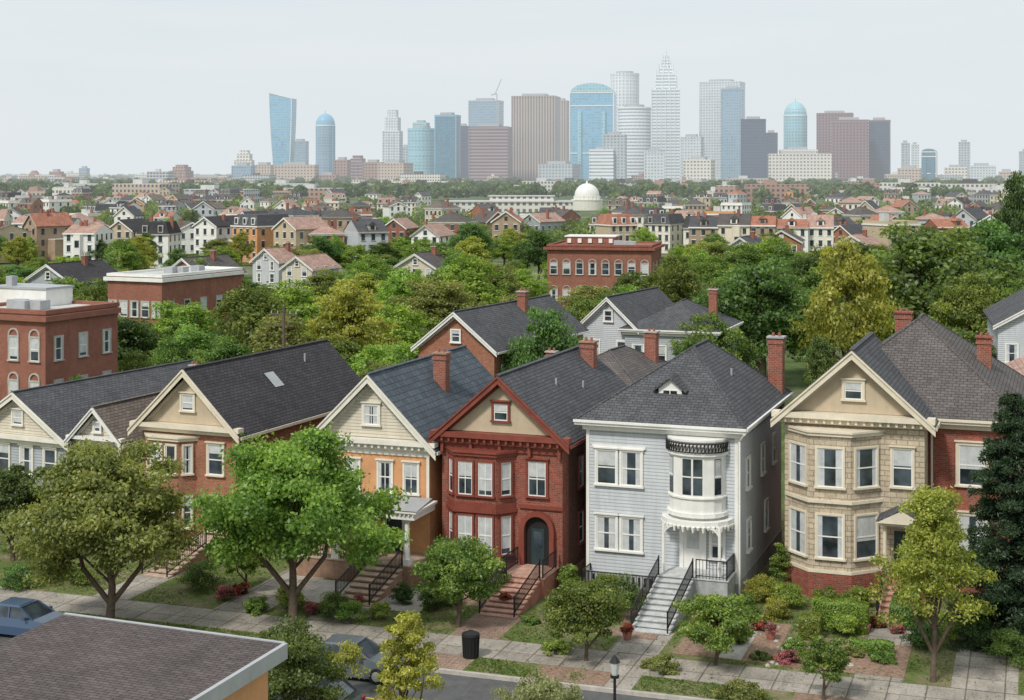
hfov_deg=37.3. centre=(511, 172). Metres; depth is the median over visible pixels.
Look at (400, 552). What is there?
railings
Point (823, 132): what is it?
office tower
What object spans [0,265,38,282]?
deciduous tree
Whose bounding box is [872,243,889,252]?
deciduous tree
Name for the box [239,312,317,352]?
deciduous tree
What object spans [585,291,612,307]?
deciduous tree
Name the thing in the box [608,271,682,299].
deciduous tree
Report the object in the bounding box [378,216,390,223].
deciduous tree
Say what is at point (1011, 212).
deciduous tree
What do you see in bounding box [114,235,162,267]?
deciduous tree
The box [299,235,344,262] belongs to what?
deciduous tree
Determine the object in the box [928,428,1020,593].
side walls
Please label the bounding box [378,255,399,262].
deciduous tree
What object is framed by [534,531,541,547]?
door panel
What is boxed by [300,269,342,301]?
deciduous tree
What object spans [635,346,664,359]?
window glass
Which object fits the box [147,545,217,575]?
steps
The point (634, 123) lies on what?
office tower
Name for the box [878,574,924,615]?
steps
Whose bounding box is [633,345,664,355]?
sashes
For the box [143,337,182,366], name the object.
deciduous tree
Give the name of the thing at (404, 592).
round shrub
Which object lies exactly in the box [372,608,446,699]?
young locust tree
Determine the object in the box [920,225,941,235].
deciduous tree
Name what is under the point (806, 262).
deciduous tree
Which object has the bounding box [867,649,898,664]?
ground cover plants
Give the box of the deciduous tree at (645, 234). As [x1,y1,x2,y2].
[628,226,658,240]
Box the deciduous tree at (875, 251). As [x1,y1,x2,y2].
[867,249,884,257]
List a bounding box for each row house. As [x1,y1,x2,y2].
[0,191,20,199]
[0,197,20,208]
[0,209,10,224]
[0,221,30,262]
[8,205,25,221]
[11,216,26,228]
[15,192,41,199]
[18,195,42,211]
[22,209,73,260]
[25,208,58,215]
[40,196,71,211]
[54,191,73,199]
[62,220,112,259]
[69,198,86,206]
[69,209,99,216]
[70,215,83,223]
[71,213,103,223]
[72,187,91,203]
[84,202,112,212]
[90,217,109,226]
[94,196,101,202]
[99,195,116,203]
[109,201,141,215]
[109,218,146,260]
[113,192,128,201]
[113,204,144,222]
[118,194,132,201]
[129,198,146,211]
[134,192,154,199]
[135,216,182,267]
[142,193,165,202]
[153,209,180,223]
[157,200,185,214]
[159,187,174,195]
[168,194,192,200]
[178,218,194,253]
[181,199,198,203]
[185,202,198,209]
[190,193,199,199]
[192,199,215,219]
[192,214,236,254]
[193,189,210,196]
[194,193,215,201]
[208,188,220,195]
[209,202,226,215]
[213,193,231,201]
[219,206,251,215]
[220,189,240,196]
[230,213,288,262]
[232,187,243,198]
[240,195,254,209]
[241,210,267,213]
[257,206,284,213]
[259,196,278,208]
[271,216,329,247]
[273,188,287,197]
[273,198,299,209]
[277,203,316,216]
[284,195,302,207]
[289,191,307,201]
[301,197,326,205]
[301,203,331,211]
[308,219,345,264]
[309,207,330,215]
[315,200,334,210]
[319,206,362,240]
[324,187,345,193]
[324,191,345,200]
[324,199,346,209]
[344,216,388,256]
[347,201,370,211]
[354,208,371,216]
[356,201,374,212]
[361,214,376,218]
[364,189,380,199]
[377,195,398,218]
[382,199,408,219]
[385,217,419,250]
[400,194,417,202]
[403,196,420,217]
[409,221,454,247]
[414,192,431,205]
[423,198,461,220]
[428,210,476,240]
[470,204,501,216]
[473,207,500,246]
[490,207,524,255]
[513,210,526,217]
[522,209,565,240]
[539,205,559,212]
[551,206,580,234]
[588,212,609,233]
[594,214,638,240]
[605,196,630,209]
[611,201,634,213]
[621,203,649,238]
[629,196,639,204]
[637,194,667,207]
[642,207,665,213]
[642,209,683,253]
[646,189,662,195]
[662,203,685,211]
[663,192,676,200]
[667,200,683,205]
[675,210,706,218]
[682,197,693,201]
[683,199,706,210]
[683,216,712,245]
[688,211,717,244]
[693,192,711,208]
[703,206,736,216]
[713,193,726,201]
[717,209,750,244]
[720,199,751,213]
[728,188,746,202]
[750,215,775,238]
[759,201,786,216]
[763,197,781,203]
[775,217,808,252]
[781,196,797,205]
[781,205,817,218]
[784,187,793,198]
[785,203,800,210]
[798,213,816,218]
[803,196,815,206]
[807,215,833,252]
[818,204,834,214]
[824,190,850,204]
[826,205,848,213]
[833,222,862,243]
[834,215,854,228]
[838,197,862,210]
[842,207,878,223]
[856,195,879,205]
[858,200,879,209]
[861,213,919,249]
[868,213,897,220]
[872,205,904,219]
[883,197,900,204]
[884,188,899,198]
[890,199,919,218]
[912,191,930,208]
[915,209,948,224]
[924,214,969,236]
[934,197,951,209]
[938,210,951,217]
[944,191,966,198]
[947,196,971,213]
[949,204,987,229]
[965,205,993,210]
[966,200,986,206]
[972,211,999,236]
[973,189,992,203]
[986,202,1003,209]
[989,191,998,203]
[995,191,1006,202]
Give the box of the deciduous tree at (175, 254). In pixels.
[160,247,188,267]
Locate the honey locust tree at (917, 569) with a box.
[857,483,1000,682]
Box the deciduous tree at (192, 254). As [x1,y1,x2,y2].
[189,252,202,256]
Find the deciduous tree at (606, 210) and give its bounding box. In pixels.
[591,208,611,215]
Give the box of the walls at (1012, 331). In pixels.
[988,315,1023,363]
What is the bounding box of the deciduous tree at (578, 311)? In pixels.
[565,292,595,321]
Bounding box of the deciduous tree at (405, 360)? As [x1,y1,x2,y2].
[394,348,414,363]
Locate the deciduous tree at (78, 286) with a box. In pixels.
[46,276,89,299]
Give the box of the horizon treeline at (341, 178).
[0,173,1003,182]
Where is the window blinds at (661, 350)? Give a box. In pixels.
[634,346,682,353]
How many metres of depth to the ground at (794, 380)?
304.79 m
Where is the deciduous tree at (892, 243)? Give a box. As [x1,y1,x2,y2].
[885,233,934,286]
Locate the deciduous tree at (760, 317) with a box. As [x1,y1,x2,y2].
[691,254,831,374]
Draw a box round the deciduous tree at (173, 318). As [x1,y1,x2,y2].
[134,300,237,348]
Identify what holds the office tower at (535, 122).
on the ground at (794, 380)
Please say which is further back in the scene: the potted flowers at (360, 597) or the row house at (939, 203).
the row house at (939, 203)
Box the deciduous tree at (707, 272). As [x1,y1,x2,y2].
[690,254,735,297]
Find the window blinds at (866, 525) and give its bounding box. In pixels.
[791,383,984,557]
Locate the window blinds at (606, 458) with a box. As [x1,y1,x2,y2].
[598,435,774,550]
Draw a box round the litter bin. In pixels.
[462,630,479,659]
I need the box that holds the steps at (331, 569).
[296,557,428,602]
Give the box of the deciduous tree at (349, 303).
[293,277,407,357]
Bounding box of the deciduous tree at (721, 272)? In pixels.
[703,266,743,307]
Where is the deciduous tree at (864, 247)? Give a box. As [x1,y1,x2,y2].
[838,241,879,261]
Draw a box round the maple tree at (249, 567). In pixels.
[221,551,267,589]
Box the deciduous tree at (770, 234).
[758,232,787,245]
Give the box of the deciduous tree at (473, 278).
[426,252,512,313]
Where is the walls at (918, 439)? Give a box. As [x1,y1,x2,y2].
[785,410,927,571]
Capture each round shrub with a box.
[0,562,33,591]
[65,562,97,584]
[173,558,227,588]
[241,595,269,616]
[275,584,309,609]
[316,591,349,618]
[327,639,370,679]
[334,599,369,620]
[368,602,390,617]
[389,582,414,605]
[417,592,448,610]
[480,567,513,591]
[539,639,572,654]
[556,563,582,586]
[593,573,621,597]
[609,573,646,611]
[639,653,680,675]
[710,677,768,699]
[732,631,747,644]
[735,591,761,615]
[780,635,809,653]
[811,585,846,601]
[825,613,857,632]
[842,585,874,601]
[899,623,942,647]
[928,609,962,639]
[953,616,1000,647]
[980,625,1023,669]
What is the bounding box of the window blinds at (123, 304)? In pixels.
[110,296,233,336]
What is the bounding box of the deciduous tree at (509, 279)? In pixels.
[501,273,518,287]
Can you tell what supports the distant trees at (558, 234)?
on the ground at (794, 380)
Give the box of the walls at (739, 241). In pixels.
[724,240,748,252]
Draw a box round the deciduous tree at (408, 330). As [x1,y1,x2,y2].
[358,301,439,358]
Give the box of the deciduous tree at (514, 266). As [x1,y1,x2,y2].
[505,259,530,276]
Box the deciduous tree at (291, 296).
[260,277,331,338]
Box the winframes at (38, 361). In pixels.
[7,328,112,394]
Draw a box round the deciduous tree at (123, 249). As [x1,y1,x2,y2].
[101,236,150,270]
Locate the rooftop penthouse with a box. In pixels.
[0,276,74,305]
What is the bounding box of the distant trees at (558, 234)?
[0,192,997,242]
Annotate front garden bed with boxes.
[455,591,491,606]
[581,607,635,622]
[673,619,791,663]
[780,635,911,678]
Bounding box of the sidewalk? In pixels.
[0,587,1023,699]
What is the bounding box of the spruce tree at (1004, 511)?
[941,390,1023,663]
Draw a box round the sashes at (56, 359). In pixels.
[9,330,109,393]
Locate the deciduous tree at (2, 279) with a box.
[0,266,6,284]
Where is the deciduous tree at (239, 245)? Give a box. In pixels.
[225,231,255,265]
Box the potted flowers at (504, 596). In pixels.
[498,592,511,600]
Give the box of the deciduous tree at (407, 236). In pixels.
[402,230,416,239]
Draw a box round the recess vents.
[592,573,651,587]
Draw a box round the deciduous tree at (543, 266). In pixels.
[540,262,546,286]
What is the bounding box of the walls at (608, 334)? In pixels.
[583,301,628,352]
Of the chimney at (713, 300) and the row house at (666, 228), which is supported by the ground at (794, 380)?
the row house at (666, 228)
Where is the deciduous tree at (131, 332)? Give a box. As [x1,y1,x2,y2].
[118,313,191,369]
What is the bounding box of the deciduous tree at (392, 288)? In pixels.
[368,265,434,328]
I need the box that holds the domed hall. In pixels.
[571,181,602,210]
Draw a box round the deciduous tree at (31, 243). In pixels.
[9,237,38,265]
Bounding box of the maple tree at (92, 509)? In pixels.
[0,433,201,618]
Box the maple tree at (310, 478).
[179,421,412,626]
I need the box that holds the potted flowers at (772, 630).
[765,621,777,633]
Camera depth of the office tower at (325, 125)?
2486.39 m
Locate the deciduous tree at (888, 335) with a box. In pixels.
[879,315,937,340]
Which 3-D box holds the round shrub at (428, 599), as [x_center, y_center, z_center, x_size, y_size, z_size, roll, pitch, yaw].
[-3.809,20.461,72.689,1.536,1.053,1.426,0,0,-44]
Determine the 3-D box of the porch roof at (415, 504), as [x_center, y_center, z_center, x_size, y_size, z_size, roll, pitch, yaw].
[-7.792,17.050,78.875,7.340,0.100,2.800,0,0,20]
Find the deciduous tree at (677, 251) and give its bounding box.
[661,246,690,265]
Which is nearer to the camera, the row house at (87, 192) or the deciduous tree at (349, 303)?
the deciduous tree at (349, 303)
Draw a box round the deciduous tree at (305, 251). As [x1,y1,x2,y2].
[289,245,322,254]
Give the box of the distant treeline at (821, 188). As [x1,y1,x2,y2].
[0,176,1023,198]
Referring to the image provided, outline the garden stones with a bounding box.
[752,624,853,666]
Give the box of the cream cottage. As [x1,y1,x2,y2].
[63,391,160,490]
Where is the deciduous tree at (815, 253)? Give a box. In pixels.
[806,243,840,266]
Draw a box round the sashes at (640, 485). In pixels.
[597,434,775,558]
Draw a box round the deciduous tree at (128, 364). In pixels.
[118,350,153,371]
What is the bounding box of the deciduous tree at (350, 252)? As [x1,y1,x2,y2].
[335,244,372,270]
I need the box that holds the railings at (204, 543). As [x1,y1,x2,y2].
[141,525,206,576]
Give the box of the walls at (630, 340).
[625,329,736,360]
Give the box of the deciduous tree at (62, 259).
[53,255,80,262]
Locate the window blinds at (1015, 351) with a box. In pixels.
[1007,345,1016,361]
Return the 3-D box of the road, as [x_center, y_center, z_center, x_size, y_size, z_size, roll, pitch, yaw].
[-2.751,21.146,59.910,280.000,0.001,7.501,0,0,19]
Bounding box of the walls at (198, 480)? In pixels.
[143,393,325,546]
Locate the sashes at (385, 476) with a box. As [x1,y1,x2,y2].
[343,405,416,537]
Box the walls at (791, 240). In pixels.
[773,232,801,252]
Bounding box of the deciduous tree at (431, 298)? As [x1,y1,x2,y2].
[384,273,490,332]
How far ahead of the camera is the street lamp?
53.91 m
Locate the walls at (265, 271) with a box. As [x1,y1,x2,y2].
[253,251,281,288]
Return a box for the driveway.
[214,569,323,613]
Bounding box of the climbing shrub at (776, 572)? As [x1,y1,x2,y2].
[768,542,791,580]
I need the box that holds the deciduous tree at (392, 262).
[375,257,398,274]
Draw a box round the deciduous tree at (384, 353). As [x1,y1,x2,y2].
[344,341,418,378]
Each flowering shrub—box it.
[214,585,237,599]
[232,582,249,594]
[304,601,320,615]
[750,618,766,629]
[772,649,800,665]
[869,615,886,628]
[889,622,904,633]
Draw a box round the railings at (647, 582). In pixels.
[581,553,734,632]
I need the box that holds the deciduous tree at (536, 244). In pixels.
[510,227,560,280]
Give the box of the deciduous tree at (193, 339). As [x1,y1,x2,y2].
[151,323,231,360]
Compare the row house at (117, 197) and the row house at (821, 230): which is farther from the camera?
the row house at (117, 197)
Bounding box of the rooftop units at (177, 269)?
[164,265,204,272]
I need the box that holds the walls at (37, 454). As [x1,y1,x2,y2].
[0,405,74,485]
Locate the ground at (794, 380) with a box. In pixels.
[0,174,998,504]
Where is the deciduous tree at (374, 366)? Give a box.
[358,357,393,378]
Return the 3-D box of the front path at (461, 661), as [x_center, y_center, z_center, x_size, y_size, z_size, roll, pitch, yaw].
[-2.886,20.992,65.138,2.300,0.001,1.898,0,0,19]
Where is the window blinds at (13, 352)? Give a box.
[10,330,109,390]
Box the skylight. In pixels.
[264,371,283,386]
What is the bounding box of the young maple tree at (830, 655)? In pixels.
[795,633,851,699]
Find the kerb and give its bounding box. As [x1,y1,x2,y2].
[432,668,714,699]
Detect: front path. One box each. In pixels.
[93,570,188,599]
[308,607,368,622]
[427,652,474,669]
[451,613,520,638]
[584,670,641,689]
[609,633,674,655]
[853,625,912,681]
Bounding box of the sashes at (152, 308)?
[109,295,236,334]
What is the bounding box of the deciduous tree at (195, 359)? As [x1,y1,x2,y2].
[191,354,206,363]
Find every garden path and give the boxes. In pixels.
[594,628,658,639]
[719,631,757,659]
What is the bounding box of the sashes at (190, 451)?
[152,395,221,530]
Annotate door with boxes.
[387,519,401,550]
[531,528,544,564]
[684,527,701,568]
[894,531,912,559]
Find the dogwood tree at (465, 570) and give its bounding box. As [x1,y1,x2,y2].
[409,534,505,627]
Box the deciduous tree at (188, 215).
[181,209,201,222]
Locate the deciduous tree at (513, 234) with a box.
[491,227,528,262]
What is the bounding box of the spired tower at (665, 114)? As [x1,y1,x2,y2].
[651,50,679,178]
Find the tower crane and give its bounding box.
[491,79,501,123]
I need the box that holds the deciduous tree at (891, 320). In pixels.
[875,315,894,340]
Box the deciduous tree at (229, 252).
[199,246,243,265]
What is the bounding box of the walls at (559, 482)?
[442,430,568,572]
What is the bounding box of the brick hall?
[543,240,664,304]
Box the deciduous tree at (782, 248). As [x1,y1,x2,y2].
[759,241,805,269]
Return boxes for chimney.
[81,254,88,265]
[210,249,216,260]
[285,241,289,251]
[431,245,436,255]
[432,348,450,391]
[516,288,528,311]
[545,328,659,361]
[579,337,597,368]
[708,286,718,314]
[767,332,785,408]
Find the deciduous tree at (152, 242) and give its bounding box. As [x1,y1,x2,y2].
[141,232,159,260]
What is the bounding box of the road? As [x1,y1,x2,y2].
[0,634,665,699]
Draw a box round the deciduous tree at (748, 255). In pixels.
[720,241,764,270]
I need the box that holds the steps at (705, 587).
[633,575,734,630]
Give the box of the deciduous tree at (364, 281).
[330,272,386,317]
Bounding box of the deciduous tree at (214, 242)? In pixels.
[199,238,231,254]
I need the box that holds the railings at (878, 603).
[876,563,909,614]
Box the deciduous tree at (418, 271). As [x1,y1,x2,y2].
[412,268,427,285]
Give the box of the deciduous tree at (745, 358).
[737,329,765,370]
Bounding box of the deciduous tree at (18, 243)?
[0,235,41,264]
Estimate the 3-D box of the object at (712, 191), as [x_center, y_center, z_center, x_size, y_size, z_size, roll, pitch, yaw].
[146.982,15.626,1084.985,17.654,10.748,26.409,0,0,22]
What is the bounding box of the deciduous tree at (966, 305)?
[927,271,1001,334]
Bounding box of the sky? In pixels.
[0,0,1023,173]
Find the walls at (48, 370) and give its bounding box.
[0,306,117,400]
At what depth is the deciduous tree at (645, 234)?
351.95 m
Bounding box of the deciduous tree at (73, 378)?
[58,373,83,381]
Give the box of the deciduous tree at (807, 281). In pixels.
[794,267,844,303]
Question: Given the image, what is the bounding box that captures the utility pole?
[270,306,297,346]
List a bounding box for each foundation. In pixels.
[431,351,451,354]
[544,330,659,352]
[558,340,598,586]
[590,335,786,595]
[783,310,993,598]
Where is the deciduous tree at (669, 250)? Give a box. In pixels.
[666,243,694,255]
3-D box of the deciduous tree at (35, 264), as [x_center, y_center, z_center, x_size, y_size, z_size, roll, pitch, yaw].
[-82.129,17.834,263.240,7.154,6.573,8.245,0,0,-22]
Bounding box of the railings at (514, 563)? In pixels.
[479,546,556,616]
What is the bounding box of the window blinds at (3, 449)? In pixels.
[0,412,51,496]
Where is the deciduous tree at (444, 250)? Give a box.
[395,241,463,272]
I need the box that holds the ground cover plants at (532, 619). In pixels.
[520,614,542,625]
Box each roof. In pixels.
[0,304,86,309]
[0,359,194,445]
[0,614,280,699]
[46,259,117,282]
[131,268,214,274]
[135,339,361,438]
[181,254,247,272]
[252,246,301,262]
[296,253,341,269]
[326,345,493,451]
[360,494,431,511]
[396,251,445,268]
[417,294,588,352]
[435,345,626,445]
[574,339,791,428]
[582,286,672,328]
[597,345,666,385]
[617,298,742,331]
[737,235,766,246]
[772,332,938,521]
[774,228,804,241]
[846,233,890,249]
[879,313,1023,421]
[983,288,1023,325]
[1005,356,1023,374]
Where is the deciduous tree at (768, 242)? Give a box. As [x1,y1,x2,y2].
[741,236,802,260]
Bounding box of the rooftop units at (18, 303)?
[6,298,49,309]
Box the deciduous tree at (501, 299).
[497,292,516,302]
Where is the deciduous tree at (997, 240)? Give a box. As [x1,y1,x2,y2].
[925,218,1023,298]
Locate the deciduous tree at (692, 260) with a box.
[681,254,712,273]
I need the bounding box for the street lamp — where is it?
[610,655,619,699]
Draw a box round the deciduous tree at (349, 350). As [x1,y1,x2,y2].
[316,334,368,371]
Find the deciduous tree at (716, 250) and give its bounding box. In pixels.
[696,239,733,258]
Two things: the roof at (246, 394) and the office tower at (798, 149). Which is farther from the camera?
the office tower at (798, 149)
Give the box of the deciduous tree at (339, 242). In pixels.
[328,234,347,267]
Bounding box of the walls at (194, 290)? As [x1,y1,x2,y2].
[108,270,241,336]
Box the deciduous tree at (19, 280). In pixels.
[17,276,26,282]
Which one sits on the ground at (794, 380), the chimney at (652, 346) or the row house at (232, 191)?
the row house at (232, 191)
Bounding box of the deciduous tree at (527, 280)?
[508,268,554,297]
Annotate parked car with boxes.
[0,597,63,635]
[275,675,365,699]
[318,634,404,684]
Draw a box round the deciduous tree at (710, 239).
[695,233,730,245]
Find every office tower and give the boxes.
[2,176,13,181]
[49,169,63,174]
[79,166,89,177]
[173,165,193,178]
[190,175,231,181]
[231,163,255,177]
[234,150,253,165]
[253,162,273,174]
[274,162,318,180]
[294,139,308,164]
[315,110,335,174]
[317,172,339,180]
[334,157,350,177]
[350,155,365,178]
[363,160,383,179]
[378,160,412,180]
[382,110,402,162]
[403,145,407,162]
[413,120,429,125]
[461,124,468,179]
[468,98,503,125]
[469,124,511,180]
[511,93,560,180]
[538,161,580,179]
[560,98,568,160]
[589,147,614,180]
[603,132,626,180]
[610,71,638,131]
[618,104,650,177]
[644,148,664,180]
[680,134,703,178]
[684,157,714,180]
[699,79,744,180]
[721,86,743,179]
[768,151,831,181]
[779,147,817,153]
[784,99,806,148]
[816,111,853,153]
[831,117,868,179]
[869,117,890,179]
[897,165,921,182]
[901,140,909,167]
[911,142,918,167]
[921,149,936,180]
[944,165,966,178]
[958,140,969,178]
[968,163,995,180]
[998,169,1014,180]
[1019,149,1023,174]
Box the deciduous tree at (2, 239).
[0,236,7,253]
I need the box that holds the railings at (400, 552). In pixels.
[311,544,402,604]
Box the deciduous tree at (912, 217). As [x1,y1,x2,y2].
[906,214,918,220]
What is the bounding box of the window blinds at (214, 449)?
[153,396,221,505]
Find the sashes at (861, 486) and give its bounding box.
[790,382,985,558]
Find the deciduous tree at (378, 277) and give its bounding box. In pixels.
[366,268,391,318]
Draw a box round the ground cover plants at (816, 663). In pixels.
[802,658,821,666]
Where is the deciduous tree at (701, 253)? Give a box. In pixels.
[682,248,719,263]
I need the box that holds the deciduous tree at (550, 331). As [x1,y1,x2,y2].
[500,305,588,371]
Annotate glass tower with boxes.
[269,92,296,164]
[407,126,433,173]
[434,112,460,177]
[569,83,615,179]
[741,116,765,177]
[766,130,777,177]
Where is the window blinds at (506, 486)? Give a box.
[450,405,582,548]
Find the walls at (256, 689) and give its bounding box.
[223,671,267,699]
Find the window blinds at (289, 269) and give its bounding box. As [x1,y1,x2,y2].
[287,267,335,286]
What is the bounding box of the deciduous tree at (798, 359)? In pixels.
[785,319,831,370]
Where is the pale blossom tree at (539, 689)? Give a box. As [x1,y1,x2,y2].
[490,664,588,699]
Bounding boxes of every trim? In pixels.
[0,300,120,321]
[0,393,73,476]
[21,264,107,291]
[64,613,287,699]
[103,266,243,282]
[127,369,330,533]
[172,258,247,273]
[249,249,286,282]
[278,256,341,287]
[314,375,441,551]
[393,254,455,278]
[410,312,589,370]
[428,376,585,567]
[573,379,793,593]
[580,297,638,353]
[618,321,743,360]
[728,237,746,244]
[769,230,805,251]
[770,351,1023,581]
[832,235,886,250]
[993,310,1023,362]
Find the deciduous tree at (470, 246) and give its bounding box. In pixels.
[452,235,494,265]
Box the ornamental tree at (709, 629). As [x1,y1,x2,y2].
[669,591,763,665]
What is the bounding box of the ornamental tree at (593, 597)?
[542,579,633,660]
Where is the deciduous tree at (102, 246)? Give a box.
[84,239,108,259]
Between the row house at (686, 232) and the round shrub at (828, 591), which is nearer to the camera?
the round shrub at (828, 591)
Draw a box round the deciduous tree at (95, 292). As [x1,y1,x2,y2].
[73,277,107,301]
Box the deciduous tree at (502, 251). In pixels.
[488,235,519,266]
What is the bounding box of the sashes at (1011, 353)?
[1006,344,1017,361]
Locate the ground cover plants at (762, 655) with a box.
[749,650,774,660]
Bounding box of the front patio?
[288,579,422,612]
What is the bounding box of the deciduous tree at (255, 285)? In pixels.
[244,277,272,290]
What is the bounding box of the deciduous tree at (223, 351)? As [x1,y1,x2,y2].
[189,335,254,363]
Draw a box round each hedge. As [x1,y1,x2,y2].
[797,612,822,640]
[811,594,869,634]
[848,636,894,652]
[889,592,921,630]
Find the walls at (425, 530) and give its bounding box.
[333,436,441,553]
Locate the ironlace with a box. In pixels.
[666,438,728,453]
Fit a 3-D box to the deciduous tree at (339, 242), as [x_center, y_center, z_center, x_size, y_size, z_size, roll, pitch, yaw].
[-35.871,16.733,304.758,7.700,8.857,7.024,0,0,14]
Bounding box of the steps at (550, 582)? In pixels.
[482,570,557,615]
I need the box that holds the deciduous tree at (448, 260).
[435,251,472,279]
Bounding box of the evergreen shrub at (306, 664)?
[257,613,350,699]
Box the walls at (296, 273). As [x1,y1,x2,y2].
[282,258,338,290]
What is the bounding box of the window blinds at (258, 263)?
[257,254,273,281]
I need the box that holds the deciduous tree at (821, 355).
[802,336,837,386]
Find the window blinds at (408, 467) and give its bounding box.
[344,406,416,534]
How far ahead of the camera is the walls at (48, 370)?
112.36 m
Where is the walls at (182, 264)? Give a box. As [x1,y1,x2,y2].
[174,261,243,280]
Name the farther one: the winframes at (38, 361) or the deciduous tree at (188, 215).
the deciduous tree at (188, 215)
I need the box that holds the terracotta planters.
[359,602,870,640]
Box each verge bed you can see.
[528,664,610,685]
[792,693,857,699]
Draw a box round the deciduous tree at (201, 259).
[178,255,217,265]
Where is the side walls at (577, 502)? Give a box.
[569,441,585,565]
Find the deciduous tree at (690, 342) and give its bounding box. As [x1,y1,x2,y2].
[672,336,700,355]
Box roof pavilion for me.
[564,234,619,243]
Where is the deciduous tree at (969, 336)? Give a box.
[947,326,996,357]
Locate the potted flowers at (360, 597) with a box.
[353,593,365,602]
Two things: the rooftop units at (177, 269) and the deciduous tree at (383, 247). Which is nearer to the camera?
the rooftop units at (177, 269)
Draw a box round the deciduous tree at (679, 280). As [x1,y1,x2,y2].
[638,254,708,302]
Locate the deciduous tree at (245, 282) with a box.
[242,278,254,298]
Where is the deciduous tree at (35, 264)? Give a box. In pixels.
[23,256,52,268]
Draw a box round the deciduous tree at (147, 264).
[121,254,157,270]
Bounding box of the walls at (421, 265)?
[396,257,443,275]
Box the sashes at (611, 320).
[597,311,624,349]
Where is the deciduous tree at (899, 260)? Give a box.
[871,250,928,323]
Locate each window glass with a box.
[0,422,54,472]
[10,331,107,392]
[112,300,232,344]
[157,408,221,528]
[257,255,284,281]
[287,261,325,286]
[356,407,416,492]
[450,411,582,553]
[452,334,505,367]
[551,263,653,300]
[598,390,774,557]
[605,311,624,345]
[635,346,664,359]
[796,389,981,557]
[1007,345,1013,361]
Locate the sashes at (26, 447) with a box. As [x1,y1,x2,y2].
[0,411,54,506]
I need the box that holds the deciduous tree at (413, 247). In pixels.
[401,238,431,260]
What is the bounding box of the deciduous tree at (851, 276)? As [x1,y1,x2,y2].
[789,235,900,370]
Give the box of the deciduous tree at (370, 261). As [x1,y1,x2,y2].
[342,253,395,278]
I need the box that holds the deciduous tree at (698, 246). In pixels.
[683,241,715,257]
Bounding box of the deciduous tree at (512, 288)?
[478,261,533,298]
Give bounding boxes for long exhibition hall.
[445,195,573,211]
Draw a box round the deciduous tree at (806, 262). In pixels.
[772,253,834,283]
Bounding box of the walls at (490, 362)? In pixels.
[419,317,582,377]
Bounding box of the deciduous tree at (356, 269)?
[335,261,375,282]
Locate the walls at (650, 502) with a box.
[590,414,780,578]
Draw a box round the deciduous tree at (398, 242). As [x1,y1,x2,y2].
[380,236,410,262]
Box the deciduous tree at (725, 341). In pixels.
[667,310,753,359]
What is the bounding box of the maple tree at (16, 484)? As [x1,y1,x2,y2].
[0,462,48,560]
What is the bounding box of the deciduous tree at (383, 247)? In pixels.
[366,242,405,259]
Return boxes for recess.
[526,517,548,565]
[686,530,698,548]
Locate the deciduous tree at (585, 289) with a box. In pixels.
[556,284,614,310]
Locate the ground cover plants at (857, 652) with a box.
[844,646,864,657]
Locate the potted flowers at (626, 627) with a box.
[619,622,633,633]
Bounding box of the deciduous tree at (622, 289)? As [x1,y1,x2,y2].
[601,283,636,300]
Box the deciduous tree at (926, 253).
[837,221,1023,329]
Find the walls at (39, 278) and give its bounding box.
[26,267,107,296]
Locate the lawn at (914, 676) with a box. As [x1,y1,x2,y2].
[0,504,1023,699]
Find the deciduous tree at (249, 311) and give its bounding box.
[205,281,304,348]
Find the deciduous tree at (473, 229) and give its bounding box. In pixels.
[446,222,499,259]
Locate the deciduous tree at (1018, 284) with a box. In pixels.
[1001,275,1023,298]
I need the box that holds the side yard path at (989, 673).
[951,623,1018,694]
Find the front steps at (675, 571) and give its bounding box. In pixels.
[632,565,735,634]
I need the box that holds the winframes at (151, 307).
[108,294,222,340]
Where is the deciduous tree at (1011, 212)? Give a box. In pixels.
[990,170,1023,278]
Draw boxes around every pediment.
[0,400,51,437]
[144,379,221,425]
[324,384,416,439]
[450,385,548,435]
[794,362,911,415]
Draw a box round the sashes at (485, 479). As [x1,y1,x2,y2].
[449,404,582,554]
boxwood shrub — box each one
[742,574,775,601]
[763,596,792,621]
[769,579,810,606]

